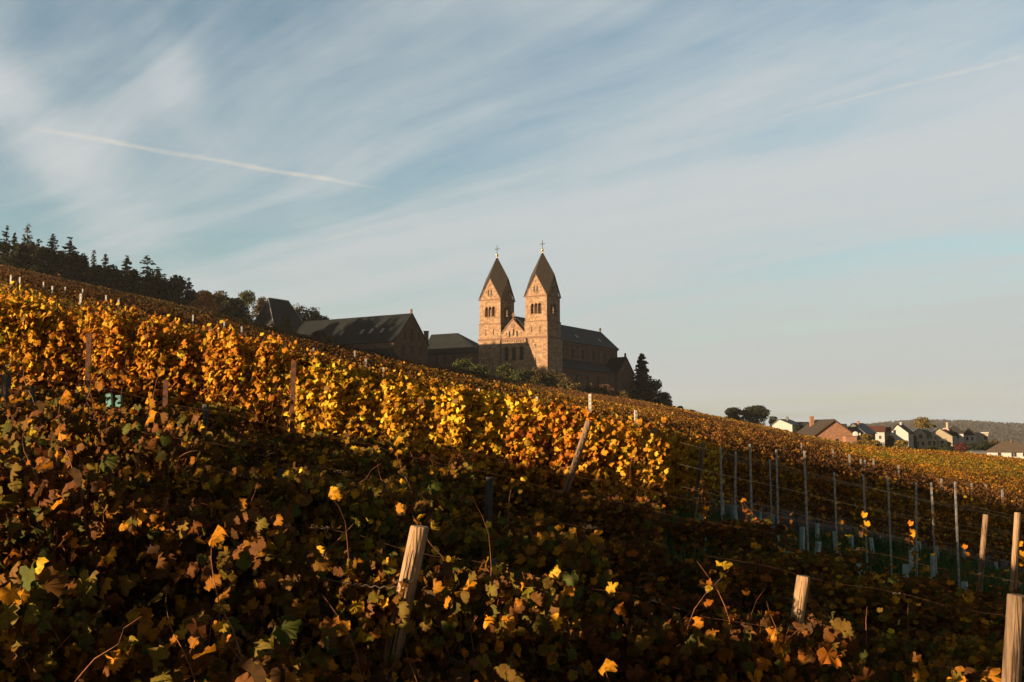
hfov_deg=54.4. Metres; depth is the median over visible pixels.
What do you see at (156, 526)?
grapevine
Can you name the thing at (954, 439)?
village house
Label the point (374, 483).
grapevine
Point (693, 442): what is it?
grapevine
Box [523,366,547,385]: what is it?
broadleaf tree
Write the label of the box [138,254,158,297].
conifer tree
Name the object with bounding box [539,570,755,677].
grapevine
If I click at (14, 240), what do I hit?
conifer tree
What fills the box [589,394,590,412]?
metal post
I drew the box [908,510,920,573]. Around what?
grow tube
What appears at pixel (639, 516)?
grapevine
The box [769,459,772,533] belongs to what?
metal post
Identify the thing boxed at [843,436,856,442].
garden shed
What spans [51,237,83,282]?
conifer tree
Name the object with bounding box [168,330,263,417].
grapevine
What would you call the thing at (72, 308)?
grapevine
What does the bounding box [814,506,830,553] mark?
grow tube
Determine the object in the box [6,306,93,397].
grapevine
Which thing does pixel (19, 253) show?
broadleaf tree
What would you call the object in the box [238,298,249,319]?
broadleaf tree
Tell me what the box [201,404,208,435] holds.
wooden post
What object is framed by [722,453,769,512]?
grapevine
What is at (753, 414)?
broadleaf tree
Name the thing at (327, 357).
grapevine
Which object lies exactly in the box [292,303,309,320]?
broadleaf tree
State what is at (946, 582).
grapevine
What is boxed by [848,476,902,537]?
grapevine
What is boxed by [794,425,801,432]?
bush
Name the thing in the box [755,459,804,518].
grapevine
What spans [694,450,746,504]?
grapevine
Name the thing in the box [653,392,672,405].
broadleaf tree
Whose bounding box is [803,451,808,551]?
metal post
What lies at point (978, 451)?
garden shed
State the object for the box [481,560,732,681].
grapevine
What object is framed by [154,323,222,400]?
grapevine
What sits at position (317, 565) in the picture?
grapevine
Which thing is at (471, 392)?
grapevine
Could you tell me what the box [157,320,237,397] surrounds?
grapevine
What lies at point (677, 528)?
grapevine
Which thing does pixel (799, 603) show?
wooden post
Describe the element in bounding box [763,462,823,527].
grapevine
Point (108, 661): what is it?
grapevine
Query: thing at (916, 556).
metal post
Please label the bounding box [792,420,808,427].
village house
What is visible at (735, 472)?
metal post
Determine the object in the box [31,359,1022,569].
trellis wires
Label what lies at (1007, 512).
grapevine
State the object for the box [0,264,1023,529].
vine foliage
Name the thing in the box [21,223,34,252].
conifer tree
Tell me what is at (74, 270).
broadleaf tree
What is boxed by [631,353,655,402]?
conifer tree
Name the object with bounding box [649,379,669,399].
broadleaf tree
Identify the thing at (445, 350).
cloister range
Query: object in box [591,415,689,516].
grapevine
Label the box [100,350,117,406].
grow tube
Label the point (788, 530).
grow tube
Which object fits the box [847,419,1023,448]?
hill woods
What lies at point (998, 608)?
grapevine
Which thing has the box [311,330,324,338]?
bush
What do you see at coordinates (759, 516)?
grow tube
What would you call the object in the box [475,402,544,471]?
grapevine
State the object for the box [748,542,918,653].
grapevine
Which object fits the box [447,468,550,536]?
grapevine
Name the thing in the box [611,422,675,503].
grapevine
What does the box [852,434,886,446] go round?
bush
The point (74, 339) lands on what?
grapevine
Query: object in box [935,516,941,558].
grow tube
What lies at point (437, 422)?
grapevine
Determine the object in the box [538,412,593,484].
grapevine
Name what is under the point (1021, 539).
grapevine
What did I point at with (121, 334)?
grapevine
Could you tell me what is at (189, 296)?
conifer tree
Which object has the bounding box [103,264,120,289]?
broadleaf tree
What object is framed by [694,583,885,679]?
grapevine
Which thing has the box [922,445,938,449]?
bush
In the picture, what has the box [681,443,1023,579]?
trellis wires
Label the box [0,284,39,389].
grapevine
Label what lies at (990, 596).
grapevine
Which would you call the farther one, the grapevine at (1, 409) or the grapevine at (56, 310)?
the grapevine at (56, 310)
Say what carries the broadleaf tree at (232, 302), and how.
on the ground at (786, 516)
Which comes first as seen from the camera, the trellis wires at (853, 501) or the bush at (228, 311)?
the trellis wires at (853, 501)
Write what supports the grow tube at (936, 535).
on the ground at (786, 516)
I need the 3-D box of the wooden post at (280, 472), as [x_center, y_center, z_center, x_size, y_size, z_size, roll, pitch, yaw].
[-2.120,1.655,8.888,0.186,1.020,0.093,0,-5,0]
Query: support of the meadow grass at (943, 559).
on the ground at (786, 516)
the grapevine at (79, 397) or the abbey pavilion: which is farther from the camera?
the abbey pavilion
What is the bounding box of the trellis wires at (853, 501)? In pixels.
[681,448,1010,565]
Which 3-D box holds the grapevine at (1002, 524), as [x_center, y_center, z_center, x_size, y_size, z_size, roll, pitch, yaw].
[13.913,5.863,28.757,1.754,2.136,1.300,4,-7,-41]
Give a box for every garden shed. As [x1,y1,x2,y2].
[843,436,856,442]
[968,450,986,454]
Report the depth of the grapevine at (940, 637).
7.84 m
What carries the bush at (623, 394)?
on the ground at (786, 516)
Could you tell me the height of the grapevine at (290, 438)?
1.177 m
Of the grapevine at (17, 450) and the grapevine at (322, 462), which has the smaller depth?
the grapevine at (17, 450)
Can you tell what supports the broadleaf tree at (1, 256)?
on the ground at (786, 516)
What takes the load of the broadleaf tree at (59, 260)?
on the ground at (786, 516)
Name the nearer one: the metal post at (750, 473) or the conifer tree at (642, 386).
the metal post at (750, 473)
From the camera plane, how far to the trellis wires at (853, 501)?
17.21 m
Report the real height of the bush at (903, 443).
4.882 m
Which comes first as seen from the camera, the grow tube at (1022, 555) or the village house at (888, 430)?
the grow tube at (1022, 555)
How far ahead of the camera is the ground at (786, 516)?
31.29 m
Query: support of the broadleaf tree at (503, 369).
on the ground at (786, 516)
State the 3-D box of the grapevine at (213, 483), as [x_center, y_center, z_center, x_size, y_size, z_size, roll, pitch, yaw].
[-1.942,1.504,7.135,1.555,1.358,1.919,2,-3,-6]
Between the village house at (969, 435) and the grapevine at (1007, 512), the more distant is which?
the village house at (969, 435)
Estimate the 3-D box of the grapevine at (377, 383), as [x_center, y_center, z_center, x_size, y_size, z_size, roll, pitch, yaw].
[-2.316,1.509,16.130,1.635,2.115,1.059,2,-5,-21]
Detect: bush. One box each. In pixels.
[219,306,235,317]
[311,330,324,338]
[321,333,336,342]
[465,364,494,377]
[508,369,530,383]
[556,377,582,390]
[582,384,600,393]
[596,384,614,395]
[613,391,631,398]
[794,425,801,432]
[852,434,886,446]
[885,435,894,446]
[893,439,911,448]
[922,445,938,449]
[938,444,955,451]
[953,442,967,451]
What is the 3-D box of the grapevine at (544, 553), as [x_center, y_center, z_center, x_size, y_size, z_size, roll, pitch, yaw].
[0.080,1.858,7.122,1.773,1.540,1.771,2,-3,-3]
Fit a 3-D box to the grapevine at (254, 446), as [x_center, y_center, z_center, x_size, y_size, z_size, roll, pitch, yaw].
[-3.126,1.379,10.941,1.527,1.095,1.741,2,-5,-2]
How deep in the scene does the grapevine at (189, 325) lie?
21.73 m
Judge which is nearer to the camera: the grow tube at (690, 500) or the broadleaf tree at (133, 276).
the grow tube at (690, 500)
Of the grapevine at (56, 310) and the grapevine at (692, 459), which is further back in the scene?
the grapevine at (692, 459)
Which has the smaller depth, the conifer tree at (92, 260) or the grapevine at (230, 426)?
the grapevine at (230, 426)
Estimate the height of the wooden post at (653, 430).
2.048 m
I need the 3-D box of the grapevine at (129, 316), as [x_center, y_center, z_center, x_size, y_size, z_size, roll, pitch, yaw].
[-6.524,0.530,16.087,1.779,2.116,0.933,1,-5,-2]
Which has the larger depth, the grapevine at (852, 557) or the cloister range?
the cloister range
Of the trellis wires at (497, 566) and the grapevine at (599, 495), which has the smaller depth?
the trellis wires at (497, 566)
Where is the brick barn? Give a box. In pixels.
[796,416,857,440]
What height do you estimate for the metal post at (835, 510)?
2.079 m
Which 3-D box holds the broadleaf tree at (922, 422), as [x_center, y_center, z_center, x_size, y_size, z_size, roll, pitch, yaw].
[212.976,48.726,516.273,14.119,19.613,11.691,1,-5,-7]
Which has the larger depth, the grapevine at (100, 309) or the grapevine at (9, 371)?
the grapevine at (100, 309)
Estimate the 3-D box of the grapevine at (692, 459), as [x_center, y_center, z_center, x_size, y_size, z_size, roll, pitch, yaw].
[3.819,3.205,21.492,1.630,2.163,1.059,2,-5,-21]
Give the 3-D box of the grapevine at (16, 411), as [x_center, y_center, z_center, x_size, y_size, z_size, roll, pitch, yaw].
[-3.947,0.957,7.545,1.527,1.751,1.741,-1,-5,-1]
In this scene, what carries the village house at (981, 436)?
on the ground at (786, 516)
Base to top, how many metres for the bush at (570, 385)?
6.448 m
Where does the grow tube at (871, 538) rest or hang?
on the ground at (786, 516)
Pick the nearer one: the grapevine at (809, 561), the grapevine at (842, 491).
the grapevine at (809, 561)
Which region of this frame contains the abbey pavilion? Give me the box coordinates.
[254,297,302,332]
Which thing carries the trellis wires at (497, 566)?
on the ground at (786, 516)
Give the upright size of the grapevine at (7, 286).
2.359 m
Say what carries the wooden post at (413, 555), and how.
on the ground at (786, 516)
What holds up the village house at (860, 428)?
on the ground at (786, 516)
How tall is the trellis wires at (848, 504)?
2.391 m
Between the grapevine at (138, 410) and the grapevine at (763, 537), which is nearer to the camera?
the grapevine at (138, 410)
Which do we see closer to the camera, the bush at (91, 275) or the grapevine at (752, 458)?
the grapevine at (752, 458)
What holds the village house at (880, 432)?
on the ground at (786, 516)
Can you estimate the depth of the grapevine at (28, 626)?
3.56 m
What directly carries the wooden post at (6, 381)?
on the ground at (786, 516)
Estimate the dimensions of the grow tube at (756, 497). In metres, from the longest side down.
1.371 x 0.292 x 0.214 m
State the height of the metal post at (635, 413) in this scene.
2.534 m
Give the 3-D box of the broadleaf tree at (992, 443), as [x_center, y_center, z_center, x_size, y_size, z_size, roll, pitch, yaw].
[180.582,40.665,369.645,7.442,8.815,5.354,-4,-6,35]
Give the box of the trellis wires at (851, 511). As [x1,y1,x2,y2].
[686,455,1021,561]
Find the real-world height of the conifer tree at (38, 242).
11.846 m
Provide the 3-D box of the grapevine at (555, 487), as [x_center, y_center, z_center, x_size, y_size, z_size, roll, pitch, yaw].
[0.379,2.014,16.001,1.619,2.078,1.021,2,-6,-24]
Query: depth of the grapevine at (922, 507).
28.65 m
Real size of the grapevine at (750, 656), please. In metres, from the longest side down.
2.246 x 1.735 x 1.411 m
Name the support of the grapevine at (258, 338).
on the ground at (786, 516)
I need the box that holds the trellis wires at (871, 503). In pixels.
[713,454,1022,555]
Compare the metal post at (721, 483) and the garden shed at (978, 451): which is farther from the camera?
the garden shed at (978, 451)
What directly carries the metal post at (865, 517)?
on the ground at (786, 516)
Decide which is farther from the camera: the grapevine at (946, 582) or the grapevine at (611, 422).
the grapevine at (611, 422)
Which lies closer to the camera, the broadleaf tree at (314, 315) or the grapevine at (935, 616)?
the grapevine at (935, 616)
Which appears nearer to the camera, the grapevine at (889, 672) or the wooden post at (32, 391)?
the grapevine at (889, 672)
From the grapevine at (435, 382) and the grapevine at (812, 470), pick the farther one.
the grapevine at (812, 470)
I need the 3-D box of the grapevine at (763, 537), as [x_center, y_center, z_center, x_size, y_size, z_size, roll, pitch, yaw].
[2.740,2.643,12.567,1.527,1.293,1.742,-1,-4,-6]
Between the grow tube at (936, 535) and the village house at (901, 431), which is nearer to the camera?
the grow tube at (936, 535)
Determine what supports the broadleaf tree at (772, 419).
on the ground at (786, 516)
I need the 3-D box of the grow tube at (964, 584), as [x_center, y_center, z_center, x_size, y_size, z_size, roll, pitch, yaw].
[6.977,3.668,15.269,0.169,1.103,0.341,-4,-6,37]
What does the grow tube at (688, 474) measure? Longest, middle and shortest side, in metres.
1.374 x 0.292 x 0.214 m
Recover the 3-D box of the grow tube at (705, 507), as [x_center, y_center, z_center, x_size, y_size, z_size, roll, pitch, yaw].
[2.573,2.520,13.651,0.292,1.228,0.214,-1,-8,30]
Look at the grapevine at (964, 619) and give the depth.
9.11 m
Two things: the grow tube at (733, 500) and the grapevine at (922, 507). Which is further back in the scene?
the grapevine at (922, 507)
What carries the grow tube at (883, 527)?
on the ground at (786, 516)
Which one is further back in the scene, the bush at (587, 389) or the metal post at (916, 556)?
the bush at (587, 389)
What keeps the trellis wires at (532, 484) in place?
attached to the wooden post at (488, 509)
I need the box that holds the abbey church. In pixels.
[478,240,634,398]
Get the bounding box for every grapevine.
[0,281,23,358]
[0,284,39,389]
[0,290,72,396]
[0,334,61,574]
[0,350,227,577]
[0,352,93,537]
[0,365,27,395]
[0,365,120,454]
[0,372,167,481]
[0,389,159,681]
[0,401,26,444]
[0,525,349,681]
[0,557,141,681]
[1,288,27,369]
[2,297,63,383]
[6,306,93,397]
[10,301,122,406]
[23,482,302,681]
[45,299,121,389]
[52,301,102,364]
[61,310,161,401]
[73,311,190,415]
[81,306,173,398]
[85,396,215,465]
[87,413,247,512]
[91,302,130,335]
[117,329,208,407]
[128,457,327,605]
[132,319,245,429]
[138,314,179,330]
[141,377,257,460]
[153,517,424,681]
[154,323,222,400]
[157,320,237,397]
[162,417,293,484]
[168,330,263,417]
[175,593,524,681]
[181,455,346,539]
[183,323,204,329]
[192,331,308,439]
[211,410,329,467]
[224,333,279,433]
[234,352,308,437]
[245,350,313,431]
[251,436,462,624]
[253,357,369,444]
[259,416,393,487]
[269,365,360,444]
[288,406,414,478]
[297,350,357,431]
[305,353,340,417]
[309,486,604,681]
[311,449,447,561]
[313,369,428,462]
[333,369,421,446]
[350,443,478,537]
[353,367,409,395]
[354,365,375,374]
[361,376,406,429]
[365,450,481,512]
[376,382,489,483]
[399,383,455,463]
[399,490,636,667]
[400,376,441,404]
[400,382,447,477]
[405,476,580,578]
[427,387,489,402]
[429,391,516,494]
[439,384,550,513]
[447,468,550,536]
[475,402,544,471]
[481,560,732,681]
[489,402,573,490]
[495,400,603,509]
[515,486,635,538]
[519,518,672,620]
[537,408,636,493]
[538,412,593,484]
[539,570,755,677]
[542,490,673,562]
[551,417,669,519]
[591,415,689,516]
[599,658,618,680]
[600,511,710,558]
[606,563,875,681]
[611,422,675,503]
[639,540,808,619]
[659,434,704,502]
[665,439,730,514]
[676,498,791,560]
[677,438,707,482]
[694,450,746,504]
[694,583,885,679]
[706,449,727,502]
[718,534,852,601]
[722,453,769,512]
[730,455,785,519]
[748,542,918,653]
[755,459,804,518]
[756,607,1000,681]
[760,539,887,580]
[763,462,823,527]
[786,462,832,522]
[810,471,861,529]
[816,602,1023,681]
[828,589,1000,659]
[829,473,877,534]
[831,562,956,632]
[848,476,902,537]
[853,553,982,615]
[867,487,913,536]
[883,485,941,545]
[906,491,955,547]
[915,586,1005,641]
[925,496,982,556]
[933,569,1022,635]
[935,617,1023,666]
[936,635,1023,678]
[940,496,989,549]
[960,507,1022,567]
[979,499,1023,566]
[1001,516,1023,567]
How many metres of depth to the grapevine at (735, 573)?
9.13 m
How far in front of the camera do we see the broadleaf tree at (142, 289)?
275.88 m
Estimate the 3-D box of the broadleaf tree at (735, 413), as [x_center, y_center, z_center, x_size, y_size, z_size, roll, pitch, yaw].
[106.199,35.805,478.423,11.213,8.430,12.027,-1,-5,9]
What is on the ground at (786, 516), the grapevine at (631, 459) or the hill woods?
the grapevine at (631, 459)
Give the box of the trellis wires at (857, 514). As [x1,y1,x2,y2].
[682,457,1023,567]
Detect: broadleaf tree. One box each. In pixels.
[0,241,9,262]
[5,244,33,272]
[26,242,36,255]
[28,246,56,275]
[54,252,65,269]
[66,252,84,277]
[75,253,89,273]
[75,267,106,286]
[90,264,106,275]
[93,275,116,288]
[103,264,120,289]
[114,275,133,292]
[125,269,144,282]
[129,281,153,296]
[149,282,171,299]
[160,292,183,304]
[167,274,186,305]
[193,290,216,310]
[213,290,229,313]
[218,297,244,318]
[238,290,256,321]
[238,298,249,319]
[250,296,265,320]
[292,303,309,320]
[303,307,321,320]
[320,315,329,319]
[451,357,479,373]
[495,363,515,381]
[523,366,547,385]
[542,369,567,387]
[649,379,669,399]
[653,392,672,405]
[724,407,743,420]
[739,405,770,425]
[768,416,777,426]
[910,416,933,429]
[913,436,917,448]
[966,442,978,452]
[978,441,990,449]
[989,439,997,446]
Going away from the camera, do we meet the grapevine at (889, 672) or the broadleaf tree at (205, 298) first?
the grapevine at (889, 672)
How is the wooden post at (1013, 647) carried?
on the ground at (786, 516)
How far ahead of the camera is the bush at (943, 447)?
347.26 m
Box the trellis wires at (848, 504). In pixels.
[680,442,1020,590]
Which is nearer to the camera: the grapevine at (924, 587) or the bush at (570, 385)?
the grapevine at (924, 587)
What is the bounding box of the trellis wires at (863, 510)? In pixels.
[709,462,1022,554]
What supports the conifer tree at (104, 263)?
on the ground at (786, 516)
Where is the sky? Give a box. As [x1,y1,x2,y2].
[0,0,1023,425]
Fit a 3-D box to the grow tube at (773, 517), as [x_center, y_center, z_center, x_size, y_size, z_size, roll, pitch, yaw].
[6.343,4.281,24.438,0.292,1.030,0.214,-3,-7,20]
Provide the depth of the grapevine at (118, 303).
21.74 m
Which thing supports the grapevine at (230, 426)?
on the ground at (786, 516)
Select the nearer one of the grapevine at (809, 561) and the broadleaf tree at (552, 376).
the grapevine at (809, 561)
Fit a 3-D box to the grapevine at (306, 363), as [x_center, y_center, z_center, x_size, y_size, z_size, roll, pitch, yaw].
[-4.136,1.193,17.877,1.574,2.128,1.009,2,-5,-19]
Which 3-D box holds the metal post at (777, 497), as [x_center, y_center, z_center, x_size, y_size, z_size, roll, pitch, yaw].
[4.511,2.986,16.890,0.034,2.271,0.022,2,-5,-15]
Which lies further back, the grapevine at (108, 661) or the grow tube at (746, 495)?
the grow tube at (746, 495)
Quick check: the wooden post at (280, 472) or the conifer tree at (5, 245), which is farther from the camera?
the conifer tree at (5, 245)
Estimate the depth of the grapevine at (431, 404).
16.06 m
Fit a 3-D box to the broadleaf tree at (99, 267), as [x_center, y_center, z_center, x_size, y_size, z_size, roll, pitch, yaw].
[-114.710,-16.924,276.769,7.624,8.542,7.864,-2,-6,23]
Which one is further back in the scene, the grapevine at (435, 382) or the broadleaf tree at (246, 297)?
the broadleaf tree at (246, 297)
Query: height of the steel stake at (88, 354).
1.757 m
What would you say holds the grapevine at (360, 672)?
on the ground at (786, 516)
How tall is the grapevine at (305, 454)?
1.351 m
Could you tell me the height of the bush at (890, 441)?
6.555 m
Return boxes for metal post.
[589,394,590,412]
[634,410,636,426]
[720,447,722,520]
[734,451,736,527]
[749,444,752,521]
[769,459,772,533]
[775,450,779,549]
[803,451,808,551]
[833,472,837,552]
[862,475,867,567]
[887,478,892,574]
[915,482,917,576]
[930,482,936,576]
[954,481,960,588]
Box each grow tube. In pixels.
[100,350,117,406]
[111,351,128,406]
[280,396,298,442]
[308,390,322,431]
[685,487,698,527]
[687,467,695,508]
[690,480,708,550]
[699,488,709,523]
[722,479,733,523]
[727,475,741,529]
[738,485,756,542]
[747,480,759,537]
[756,493,762,522]
[764,494,775,526]
[780,513,796,552]
[800,490,810,551]
[814,496,825,539]
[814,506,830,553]
[832,500,840,552]
[834,520,851,557]
[849,512,858,549]
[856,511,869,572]
[868,506,876,554]
[880,514,886,541]
[902,520,915,577]
[906,532,930,576]
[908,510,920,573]
[917,523,925,549]
[927,512,944,579]
[932,529,939,570]
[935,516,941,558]
[960,544,974,589]
[962,516,970,559]
[994,542,1000,568]
[1017,541,1023,585]
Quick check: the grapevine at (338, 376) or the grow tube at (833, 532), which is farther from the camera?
the grow tube at (833, 532)
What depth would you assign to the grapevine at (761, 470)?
28.73 m
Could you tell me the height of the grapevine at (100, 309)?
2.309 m
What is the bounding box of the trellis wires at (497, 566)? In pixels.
[0,466,981,677]
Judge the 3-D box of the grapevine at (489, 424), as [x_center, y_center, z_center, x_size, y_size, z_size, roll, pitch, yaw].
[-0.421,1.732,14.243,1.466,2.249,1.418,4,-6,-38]
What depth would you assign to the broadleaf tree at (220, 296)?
340.13 m
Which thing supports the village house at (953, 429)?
on the ground at (786, 516)
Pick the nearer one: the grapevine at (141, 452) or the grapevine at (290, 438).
the grapevine at (141, 452)
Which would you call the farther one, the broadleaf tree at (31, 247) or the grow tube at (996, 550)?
the broadleaf tree at (31, 247)
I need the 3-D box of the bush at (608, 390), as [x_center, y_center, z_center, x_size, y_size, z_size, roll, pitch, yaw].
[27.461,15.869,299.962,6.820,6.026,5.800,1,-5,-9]
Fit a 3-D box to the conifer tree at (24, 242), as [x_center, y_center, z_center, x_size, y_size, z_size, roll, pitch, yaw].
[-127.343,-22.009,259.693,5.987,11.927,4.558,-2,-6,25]
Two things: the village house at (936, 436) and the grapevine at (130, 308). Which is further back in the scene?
the village house at (936, 436)
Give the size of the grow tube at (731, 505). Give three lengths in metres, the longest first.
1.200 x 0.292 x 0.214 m
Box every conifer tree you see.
[0,226,13,264]
[3,233,19,263]
[20,236,31,270]
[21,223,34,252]
[30,239,42,271]
[46,234,62,274]
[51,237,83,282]
[90,250,96,263]
[101,254,110,269]
[121,255,131,275]
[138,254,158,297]
[148,266,168,285]
[182,278,197,308]
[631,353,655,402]
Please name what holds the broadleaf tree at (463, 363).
on the ground at (786, 516)
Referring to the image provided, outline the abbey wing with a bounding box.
[295,309,429,363]
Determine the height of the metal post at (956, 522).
2.298 m
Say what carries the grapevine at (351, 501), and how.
on the ground at (786, 516)
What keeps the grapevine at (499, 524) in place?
on the ground at (786, 516)
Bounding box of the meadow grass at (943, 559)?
[1,458,1023,681]
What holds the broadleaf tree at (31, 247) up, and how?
on the ground at (786, 516)
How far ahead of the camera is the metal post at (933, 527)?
17.13 m
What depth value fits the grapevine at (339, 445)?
12.36 m
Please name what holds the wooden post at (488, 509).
on the ground at (786, 516)
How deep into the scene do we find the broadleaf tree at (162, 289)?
282.00 m
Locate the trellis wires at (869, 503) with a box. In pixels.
[718,456,1023,560]
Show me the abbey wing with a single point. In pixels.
(401, 336)
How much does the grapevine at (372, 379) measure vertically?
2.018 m
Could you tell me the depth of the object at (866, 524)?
13.69 m
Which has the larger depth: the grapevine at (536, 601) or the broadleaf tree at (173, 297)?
the broadleaf tree at (173, 297)
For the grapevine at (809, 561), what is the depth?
11.08 m
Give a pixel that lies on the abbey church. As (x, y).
(541, 337)
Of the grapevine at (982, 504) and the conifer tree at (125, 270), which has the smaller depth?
the grapevine at (982, 504)
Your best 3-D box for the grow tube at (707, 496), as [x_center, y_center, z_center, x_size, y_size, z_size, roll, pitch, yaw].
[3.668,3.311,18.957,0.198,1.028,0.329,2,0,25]
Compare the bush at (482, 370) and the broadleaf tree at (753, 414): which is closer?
the bush at (482, 370)
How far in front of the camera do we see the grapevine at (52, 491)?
5.28 m
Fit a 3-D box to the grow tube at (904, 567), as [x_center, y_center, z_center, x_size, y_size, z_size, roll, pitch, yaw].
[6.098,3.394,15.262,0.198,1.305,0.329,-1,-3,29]
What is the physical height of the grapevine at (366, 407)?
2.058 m
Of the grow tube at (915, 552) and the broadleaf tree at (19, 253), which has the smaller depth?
the grow tube at (915, 552)
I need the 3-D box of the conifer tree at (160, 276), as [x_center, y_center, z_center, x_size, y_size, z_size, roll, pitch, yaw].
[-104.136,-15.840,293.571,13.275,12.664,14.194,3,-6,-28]
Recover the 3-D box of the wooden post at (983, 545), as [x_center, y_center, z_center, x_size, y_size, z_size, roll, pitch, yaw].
[6.593,3.390,14.053,0.352,1.868,0.097,0,-5,0]
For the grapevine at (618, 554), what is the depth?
8.94 m
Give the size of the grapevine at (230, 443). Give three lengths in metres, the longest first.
2.246 x 1.411 x 1.246 m
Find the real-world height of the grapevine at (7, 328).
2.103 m
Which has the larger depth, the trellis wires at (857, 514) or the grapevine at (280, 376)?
the trellis wires at (857, 514)
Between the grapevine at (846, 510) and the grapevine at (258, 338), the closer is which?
the grapevine at (258, 338)
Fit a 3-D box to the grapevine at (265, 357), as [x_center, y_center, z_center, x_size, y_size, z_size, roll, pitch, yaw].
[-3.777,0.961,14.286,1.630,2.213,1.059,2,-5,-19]
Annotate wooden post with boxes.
[0,374,11,417]
[27,384,35,449]
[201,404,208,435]
[276,469,285,485]
[321,525,428,681]
[484,477,493,547]
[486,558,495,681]
[559,420,591,516]
[635,427,656,499]
[691,442,704,521]
[788,575,809,667]
[975,514,988,597]
[1001,593,1023,681]
[1009,512,1020,591]
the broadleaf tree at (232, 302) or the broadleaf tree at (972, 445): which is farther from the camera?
the broadleaf tree at (972, 445)
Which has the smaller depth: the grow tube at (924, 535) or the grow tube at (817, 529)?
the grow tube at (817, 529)
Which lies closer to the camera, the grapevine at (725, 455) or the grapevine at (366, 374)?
the grapevine at (366, 374)
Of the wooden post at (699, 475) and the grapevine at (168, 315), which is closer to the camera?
the wooden post at (699, 475)
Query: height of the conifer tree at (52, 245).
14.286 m
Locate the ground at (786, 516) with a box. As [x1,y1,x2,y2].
[0,286,1023,681]
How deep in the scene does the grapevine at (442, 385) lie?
18.01 m
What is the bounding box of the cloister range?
[427,333,478,373]
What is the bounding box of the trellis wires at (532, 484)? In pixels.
[3,370,1022,583]
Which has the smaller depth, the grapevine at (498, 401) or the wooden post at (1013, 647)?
the wooden post at (1013, 647)
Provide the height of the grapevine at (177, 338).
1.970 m
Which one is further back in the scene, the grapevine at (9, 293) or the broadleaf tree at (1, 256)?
the broadleaf tree at (1, 256)
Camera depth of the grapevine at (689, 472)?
23.29 m
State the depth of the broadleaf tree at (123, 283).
275.42 m
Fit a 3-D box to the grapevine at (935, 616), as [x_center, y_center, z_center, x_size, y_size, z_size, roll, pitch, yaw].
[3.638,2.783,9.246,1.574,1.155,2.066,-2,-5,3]
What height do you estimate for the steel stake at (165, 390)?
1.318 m
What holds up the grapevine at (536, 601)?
on the ground at (786, 516)
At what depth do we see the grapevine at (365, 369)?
25.40 m
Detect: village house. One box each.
[770,417,799,431]
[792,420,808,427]
[848,421,876,443]
[868,426,885,445]
[885,427,891,443]
[888,422,914,448]
[911,427,953,449]
[942,422,964,443]
[950,434,957,449]
[964,428,976,447]
[975,432,988,444]
[985,439,1023,458]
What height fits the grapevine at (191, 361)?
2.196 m
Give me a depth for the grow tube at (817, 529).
24.25 m
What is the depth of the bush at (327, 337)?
290.22 m
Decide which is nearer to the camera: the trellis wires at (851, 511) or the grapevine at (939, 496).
the trellis wires at (851, 511)
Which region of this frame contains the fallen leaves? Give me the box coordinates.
[29,381,1023,681]
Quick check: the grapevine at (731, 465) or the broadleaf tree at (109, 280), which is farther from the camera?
the broadleaf tree at (109, 280)
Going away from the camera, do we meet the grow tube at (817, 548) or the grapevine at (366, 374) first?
the grow tube at (817, 548)
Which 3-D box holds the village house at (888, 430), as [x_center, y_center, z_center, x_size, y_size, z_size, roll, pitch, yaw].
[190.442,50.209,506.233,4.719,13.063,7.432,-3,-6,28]
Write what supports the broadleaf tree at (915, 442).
on the ground at (786, 516)
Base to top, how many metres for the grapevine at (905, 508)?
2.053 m
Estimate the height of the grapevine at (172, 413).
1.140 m
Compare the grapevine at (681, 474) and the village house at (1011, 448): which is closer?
the grapevine at (681, 474)
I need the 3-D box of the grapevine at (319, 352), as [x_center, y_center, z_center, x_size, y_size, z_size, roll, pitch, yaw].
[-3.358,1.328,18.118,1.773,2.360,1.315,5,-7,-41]
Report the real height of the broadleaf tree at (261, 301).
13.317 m
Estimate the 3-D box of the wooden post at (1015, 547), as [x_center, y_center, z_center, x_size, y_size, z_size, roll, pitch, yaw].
[6.518,3.240,12.963,0.302,1.999,0.097,0,-5,0]
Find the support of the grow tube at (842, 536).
on the ground at (786, 516)
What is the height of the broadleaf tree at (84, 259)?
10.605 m
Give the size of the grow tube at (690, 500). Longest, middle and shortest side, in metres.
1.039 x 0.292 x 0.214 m
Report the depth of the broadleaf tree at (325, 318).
393.15 m
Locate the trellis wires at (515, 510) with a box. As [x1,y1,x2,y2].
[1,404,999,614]
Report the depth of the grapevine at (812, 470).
30.64 m
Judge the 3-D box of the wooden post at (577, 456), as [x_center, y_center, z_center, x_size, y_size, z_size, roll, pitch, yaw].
[0.724,2.058,13.468,0.740,1.965,0.121,0,-5,0]
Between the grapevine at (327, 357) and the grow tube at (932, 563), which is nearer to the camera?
the grow tube at (932, 563)
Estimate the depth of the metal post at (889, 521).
18.05 m

